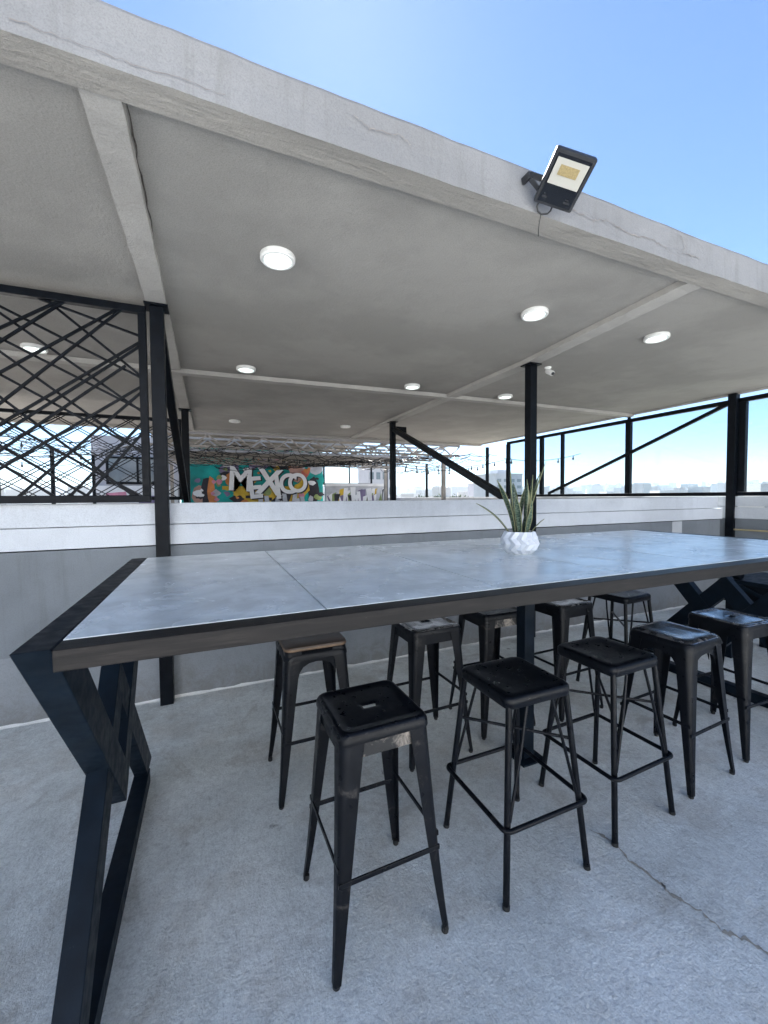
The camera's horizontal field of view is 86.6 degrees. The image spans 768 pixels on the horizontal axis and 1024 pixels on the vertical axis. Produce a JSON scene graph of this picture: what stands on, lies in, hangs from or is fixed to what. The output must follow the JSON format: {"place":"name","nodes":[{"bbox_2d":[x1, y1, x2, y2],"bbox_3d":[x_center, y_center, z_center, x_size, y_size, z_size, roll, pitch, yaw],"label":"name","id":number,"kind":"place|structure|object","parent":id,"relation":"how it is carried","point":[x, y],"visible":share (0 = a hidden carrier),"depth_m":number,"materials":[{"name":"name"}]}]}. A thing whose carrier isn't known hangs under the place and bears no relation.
{"place":"outdoors","nodes":[
{"label":"outdoors","id":0,"kind":"place"},
{"bbox_2d":[357,468,389,497],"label":"apartment building","id":1,"kind":"structure","parent":0,"point":[377,476],"depth_m":81.22,"materials":[{"name":"white concrete"}]},
{"bbox_2d":[0,600,767,1023],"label":"floor","id":2,"kind":"structure","parent":0,"point":[658,914],"depth_m":1.62,"materials":[{"name":"concrete"}]},
{"bbox_2d":[143,300,174,705],"bbox_3d":[-1.615,-0.027,2.970,0.150,2.882,0.150,-1,2,-23],"label":"steel post","id":3,"kind":"object","parent":2,"relation":"on","point":[157,311],"visible":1,"depth_m":2.92,"materials":[{"name":"black metal"}]},
{"bbox_2d":[0,284,151,503],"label":"lattice screen","id":4,"kind":"object","parent":3,"relation":"attached to","point":[54,300],"visible":1,"depth_m":2.75,"materials":[{"name":"black paint"}]},
{"bbox_2d":[0,0,767,445],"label":"canopy roof","id":5,"kind":"structure","parent":3,"relation":"on","point":[182,176],"depth_m":2.47,"materials":[{"name":"paint"}]},
{"bbox_2d":[20,343,48,353],"bbox_3d":[-3.244,-1.518,3.783,0.202,0.036,0.202,-1,2,-23],"label":"ceiling light","id":6,"kind":"object","parent":5,"relation":"attached to","point":[31,347],"visible":0.8,"depth_m":3.73,"materials":[{"name":"white plastic"}]},
{"bbox_2d":[229,419,240,422],"bbox_3d":[-2.733,-1.658,7.459,0.202,0.036,0.202,-1,2,-23],"label":"ceiling light","id":7,"kind":"object","parent":5,"relation":"attached to","point":[234,421],"visible":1,"depth_m":7.39,"materials":[{"name":"white plastic"}]},
{"bbox_2d":[236,365,255,372],"bbox_3d":[-1.503,-1.555,4.441,0.202,0.036,0.202,-1,2,-23],"label":"ceiling light","id":8,"kind":"object","parent":5,"relation":"attached to","point":[245,369],"visible":1,"depth_m":4.40,"materials":[{"name":"white plastic"}]},
{"bbox_2d":[260,246,294,270],"bbox_3d":[-0.624,-1.486,2.393,0.202,0.036,0.202,-1,2,-23],"label":"ceiling light","id":9,"kind":"object","parent":5,"relation":"attached to","point":[280,258],"visible":1,"depth_m":2.36,"materials":[{"name":"white plastic"}]},
{"bbox_2d":[404,383,419,389],"bbox_3d":[0.360,-1.597,5.196,0.202,0.036,0.202,-1,2,-23],"label":"ceiling light","id":10,"kind":"object","parent":5,"relation":"attached to","point":[412,386],"visible":1,"depth_m":5.14,"materials":[{"name":"white plastic"}]},
{"bbox_2d":[498,394,512,398],"bbox_3d":[1.710,-1.627,5.752,0.202,0.036,0.202,-1,2,-23],"label":"ceiling light","id":11,"kind":"object","parent":5,"relation":"attached to","point":[505,396],"visible":1,"depth_m":5.69,"materials":[{"name":"white plastic"}]},
{"bbox_2d":[521,306,548,321],"bbox_3d":[1.163,-1.527,3.147,0.202,0.036,0.202,-1,2,-23],"label":"ceiling light","id":12,"kind":"object","parent":5,"relation":"attached to","point":[534,313],"visible":1,"depth_m":3.11,"materials":[{"name":"white plastic"}]},
{"bbox_2d":[545,366,554,375],"bbox_3d":[1.764,-1.494,4.337,0.070,0.106,0.120,-1,2,-23],"label":"security camera","id":13,"kind":"object","parent":5,"relation":"attached to","point":[549,371],"visible":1,"depth_m":4.32,"materials":[{"name":"white plastic"}]},
{"bbox_2d":[521,145,596,235],"bbox_3d":[0.759,-1.476,1.872,0.267,0.146,0.315,16,-29,-3],"label":"floodlight","id":14,"kind":"object","parent":5,"relation":"attached to","point":[566,176],"visible":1,"depth_m":1.81,"materials":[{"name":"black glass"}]},
{"bbox_2d":[643,331,669,343],"bbox_3d":[2.432,-1.554,3.637,0.202,0.036,0.202,-1,2,-23],"label":"ceiling light","id":15,"kind":"object","parent":5,"relation":"attached to","point":[655,337],"visible":1,"depth_m":3.60,"materials":[{"name":"white plastic"}]},
{"bbox_2d":[268,632,348,809],"bbox_3d":[-0.399,1.049,2.227,0.418,0.766,0.418,-1,2,-23],"label":"bar stool","id":16,"kind":"object","parent":2,"relation":"on","point":[294,657],"visible":0.67,"depth_m":2.07,"materials":[{"name":"black paint"}]},
{"bbox_2d":[324,483,383,500],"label":"painted wall","id":17,"kind":"structure","parent":2,"relation":"on","point":[350,492],"depth_m":16.40,"materials":[{"name":"multicoloured paint"}]},
{"bbox_2d":[0,497,722,729],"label":"wall","id":18,"kind":"structure","parent":2,"relation":"on","point":[57,560],"depth_m":3.25,"materials":[{"name":"grey paint"}]},
{"bbox_2d":[303,680,448,991],"bbox_3d":[-0.050,1.077,1.502,0.418,0.759,0.418,-1,2,-24],"label":"bar stool","id":19,"kind":"object","parent":2,"relation":"on","point":[386,726],"visible":1,"depth_m":1.39,"materials":[{"name":"paint"}]},
{"bbox_2d":[9,530,767,1023],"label":"bar table","id":20,"kind":"object","parent":2,"relation":"on","point":[117,626],"visible":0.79,"depth_m":1.43,"materials":[{"name":"ceramic"}]},
{"bbox_2d":[476,462,545,554],"bbox_3d":[0.736,-0.025,2.276,0.396,0.515,0.210,-1,2,-23],"label":"potted plant","id":21,"kind":"object","parent":20,"relation":"on","point":[519,538],"visible":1,"depth_m":2.25,"materials":[{"name":"green plant"}]},
{"bbox_2d":[387,617,472,771],"bbox_3d":[0.251,1.038,2.494,0.418,0.759,0.418,-1,2,-24],"label":"bar stool","id":22,"kind":"object","parent":2,"relation":"on","point":[430,634],"visible":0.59,"depth_m":2.38,"materials":[{"name":"black paint"}]},
{"bbox_2d":[449,607,535,739],"bbox_3d":[0.727,1.024,2.780,0.418,0.759,0.418,-1,2,-22],"label":"bar stool","id":23,"kind":"object","parent":2,"relation":"on","point":[490,624],"visible":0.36,"depth_m":2.61,"materials":[{"name":"paint"}]},
{"bbox_2d":[443,657,590,911],"bbox_3d":[0.552,1.067,1.747,0.437,0.755,0.437,-1,2,-23],"label":"bar stool","id":24,"kind":"object","parent":2,"relation":"on","point":[510,684],"visible":1,"depth_m":1.65,"materials":[{"name":"black paint"}]},
{"bbox_2d":[520,362,541,636],"bbox_3d":[1.554,-0.103,4.330,0.150,2.887,0.150,-1,2,-23],"label":"steel post","id":25,"kind":"object","parent":2,"relation":"on","point":[530,465],"visible":0.62,"depth_m":4.27,"materials":[{"name":"black metal"}]},
{"bbox_2d":[534,598,603,721],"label":"bar stool","id":26,"kind":"object","parent":2,"relation":"on","point":[562,612],"visible":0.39,"depth_m":2.82,"materials":[{"name":"black paint"}]},
{"bbox_2d":[388,496,767,579],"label":"side wall","id":27,"kind":"structure","parent":2,"relation":"on","point":[751,518],"depth_m":5.65,"materials":[{"name":"grey paint"}]},
{"bbox_2d":[425,464,427,496],"bbox_3d":[1.612,-0.443,15.374,0.070,2.750,0.070,-1,2,-23],"label":"pole","id":28,"kind":"object","parent":27,"relation":"on","point":[426,484],"visible":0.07,"depth_m":15.33,"materials":[{"name":"metal"}]},
{"bbox_2d":[486,447,488,496],"bbox_3d":[3.058,-0.432,12.076,0.070,2.950,0.070,-1,2,-23],"label":"pole","id":29,"kind":"object","parent":27,"relation":"on","point":[487,468],"visible":0.36,"depth_m":12.02,"materials":[{"name":"black metal"}]},
{"bbox_2d":[401,459,505,470],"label":"string lights","id":30,"kind":"object","parent":29,"relation":"hanging from","point":[449,468],"visible":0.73,"depth_m":12.35},
{"bbox_2d":[506,393,767,496],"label":"glazed fence","id":31,"kind":"object","parent":27,"relation":"on","point":[742,445],"visible":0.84,"depth_m":7.13,"materials":[{"name":"black metal"}]},
{"bbox_2d":[733,529,767,531],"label":"pipe","id":32,"kind":"object","parent":27,"relation":"attached to","point":[751,530],"visible":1,"depth_m":5.54,"materials":[{"name":"metal"}]},
{"bbox_2d":[737,506,764,507],"bbox_3d":[4.994,-0.071,5.548,0.019,0.018,0.300,-1,2,-23],"label":"conduit","id":33,"kind":"object","parent":27,"relation":"attached to","point":[753,506],"visible":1,"depth_m":5.50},
{"bbox_2d":[539,636,675,847],"bbox_3d":[1.092,1.053,2.017,0.437,0.755,0.437,-1,2,-25],"label":"bar stool","id":34,"kind":"object","parent":2,"relation":"on","point":[613,659],"visible":0.97,"depth_m":1.92,"materials":[{"name":"black paint"}]},
{"bbox_2d":[576,590,653,703],"bbox_3d":[1.852,1.003,3.224,0.437,0.755,0.437,-2,2,-27],"label":"bar stool","id":35,"kind":"object","parent":2,"relation":"on","point":[632,597],"visible":0.37,"depth_m":3.14,"materials":[{"name":"black paint"}]},
{"bbox_2d":[617,621,734,799],"bbox_3d":[1.617,1.036,2.280,0.418,0.760,0.418,-1,2,-26],"label":"bar stool","id":36,"kind":"object","parent":2,"relation":"on","point":[685,648],"visible":0.81,"depth_m":2.17,"materials":[{"name":"black paint"}]},
{"bbox_2d":[672,608,767,762],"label":"bar stool","id":37,"kind":"object","parent":2,"relation":"on","point":[742,630],"visible":0.81,"depth_m":2.37,"materials":[{"name":"black paint"}]},
{"bbox_2d":[724,393,739,599],"bbox_3d":[4.922,-0.198,5.772,0.100,2.920,0.100,-1,2,-23],"label":"steel post","id":38,"kind":"object","parent":2,"relation":"on","point":[732,445],"visible":0.57,"depth_m":5.72,"materials":[{"name":"black metal"}]},
{"bbox_2d":[548,402,727,494],"bbox_3d":[4.236,-0.970,7.321,0.050,1.285,3.345,-1,2,-23],"label":"diagonal brace","id":39,"kind":"object","parent":38,"relation":"attached to","point":[702,416],"visible":0.94,"depth_m":6.83,"materials":[{"name":"black paint"}]},
{"bbox_2d":[725,572,767,657],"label":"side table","id":40,"kind":"object","parent":2,"relation":"on","point":[754,587],"visible":0.38,"depth_m":3.67,"materials":[{"name":"paint"}]},
{"bbox_2d":[0,480,767,504],"bbox_3d":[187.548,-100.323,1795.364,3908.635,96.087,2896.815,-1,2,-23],"label":"city","id":41,"kind":"object","parent":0,"point":[689,487],"visible":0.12,"depth_m":625.74},
{"bbox_2d":[0,0,767,489],"label":"sky","id":42,"kind":"structure","parent":0,"point":[669,98],"materials":[{"name":"blue"}]},
{"bbox_2d":[468,483,473,496],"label":"apartment building","id":43,"kind":"structure","parent":0,"point":[470,489],"depth_m":235.90,"materials":[{"name":"white concrete"}]},
{"bbox_2d":[474,470,522,496],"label":"apartment building","id":44,"kind":"structure","parent":0,"point":[495,476],"depth_m":189.37,"materials":[{"name":"white concrete"}]},
{"bbox_2d":[503,453,580,463],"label":"string lights","id":45,"kind":"object","parent":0,"point":[544,460],"visible":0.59,"depth_m":10.99},
{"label":"back terrace","id":46,"kind":"structure","parent":0,"visible":0},
{"bbox_2d":[50,450,55,503],"bbox_3d":[-7.848,-0.164,9.691,0.070,2.750,0.070,-1,2,-23],"label":"pole","id":47,"kind":"object","parent":46,"relation":"on","point":[53,480],"depth_m":9.64,"materials":[{"name":"black metal"}]},
{"bbox_2d":[0,433,151,458],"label":"wire net","id":48,"kind":"object","parent":47,"relation":"attached to","point":[46,456],"visible":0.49,"depth_m":9.33,"materials":[{"name":"black paint"}]},
{"bbox_2d":[7,458,88,466],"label":"string lights","id":49,"kind":"object","parent":48,"relation":"hanging from","point":[38,465],"visible":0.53,"depth_m":10.34},
{"bbox_2d":[5,435,138,459],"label":"string lights","id":50,"kind":"object","parent":48,"relation":"hanging from","point":[21,445],"visible":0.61,"depth_m":9.28},
{"bbox_2d":[91,456,95,503],"bbox_3d":[-8.288,-0.234,11.678,0.070,2.750,0.070,-1,2,-23],"label":"pole","id":51,"kind":"object","parent":46,"relation":"on","point":[93,482],"visible":0.29,"depth_m":11.62,"materials":[{"name":"black metal"}]},
{"bbox_2d":[91,435,180,503],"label":"back building","id":52,"kind":"structure","parent":46,"relation":"on","point":[131,466],"depth_m":13.61,"materials":[{"name":"white paint"}]},
{"bbox_2d":[105,456,153,483],"bbox_3d":[-8.324,-1.397,13.771,1.800,0.920,0.047,-1,2,-23],"label":"window","id":53,"kind":"structure","parent":52,"relation":"in","point":[131,466],"depth_m":13.66,"materials":[{"name":"black paint"}]},
{"bbox_2d":[178,408,190,502],"bbox_3d":[-3.068,-0.141,6.354,0.170,2.882,0.170,-1,2,-23],"label":"steel post","id":54,"kind":"object","parent":46,"relation":"on","point":[185,432],"visible":0.51,"depth_m":6.28,"materials":[{"name":"black metal"}]},
{"bbox_2d":[0,408,182,499],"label":"lattice screen","id":55,"kind":"object","parent":54,"relation":"attached to","point":[63,414],"visible":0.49,"depth_m":5.78,"materials":[{"name":"black paint"}]},
{"bbox_2d":[165,329,189,502],"bbox_3d":[-2.353,-0.753,4.653,0.075,1.448,3.575,-1,2,-23],"label":"diagonal brace","id":56,"kind":"object","parent":54,"relation":"attached to","point":[173,418],"visible":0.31,"depth_m":4.21,"materials":[{"name":"black paint"}]},
{"bbox_2d":[181,448,324,502],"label":"mural wall","id":57,"kind":"structure","parent":46,"relation":"on","point":[211,483],"depth_m":15.22,"materials":[{"name":"multicoloured paint"}]},
{"bbox_2d":[323,463,371,484],"bbox_3d":[-1.502,-1.579,17.075,2.150,0.900,0.050,-1,2,-23],"label":"dark frame","id":58,"kind":"object","parent":57,"relation":"attached to","point":[349,475],"visible":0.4,"depth_m":17.09,"materials":[{"name":"black paint"}]},
{"bbox_2d":[150,430,459,502],"bbox_3d":[-2.554,-0.568,12.548,8.009,3.270,5.700,-1,2,-23],"label":"pergola","id":59,"kind":"object","parent":46,"relation":"on","point":[203,440],"visible":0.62,"depth_m":11.42,"materials":[{"name":"beige paint"}]},
{"bbox_2d":[217,452,382,464],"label":"string lights","id":60,"kind":"object","parent":59,"relation":"hanging from","point":[314,462],"visible":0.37,"depth_m":12.80},
{"bbox_2d":[168,444,492,473],"bbox_3d":[-1.520,-1.475,12.228,8.649,0.355,4.941,-1,2,-23],"label":"wire net","id":61,"kind":"object","parent":59,"relation":"hanging from","point":[403,461],"visible":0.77,"depth_m":11.35,"materials":[{"name":"black paint"}]},
{"bbox_2d":[205,452,386,465],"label":"string lights","id":62,"kind":"object","parent":61,"relation":"hanging from","point":[288,459],"visible":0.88,"depth_m":10.77},
{"bbox_2d":[400,463,490,474],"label":"string lights","id":63,"kind":"object","parent":59,"relation":"hanging from","point":[436,470],"visible":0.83,"depth_m":11.27},
{"bbox_2d":[387,470,387,499],"bbox_3d":[0.109,-0.469,16.361,0.070,2.750,0.070,-1,2,-23],"label":"pole","id":64,"kind":"object","parent":46,"relation":"on","point":[387,484],"depth_m":16.32,"materials":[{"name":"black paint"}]},
{"bbox_2d":[387,421,406,499],"bbox_3d":[0.252,-0.210,7.559,0.336,2.882,0.153,-1,2,-23],"label":"steel post","id":65,"kind":"object","parent":46,"relation":"on","point":[392,424],"visible":0.53,"depth_m":7.46,"materials":[{"name":"black metal"}]},
{"bbox_2d":[392,427,509,498],"bbox_3d":[0.837,-0.785,5.956,0.080,1.412,3.298,-1,2,-23],"label":"diagonal brace","id":66,"kind":"object","parent":65,"relation":"attached to","point":[490,488],"visible":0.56,"depth_m":5.61,"materials":[{"name":"black paint"}]}
]}

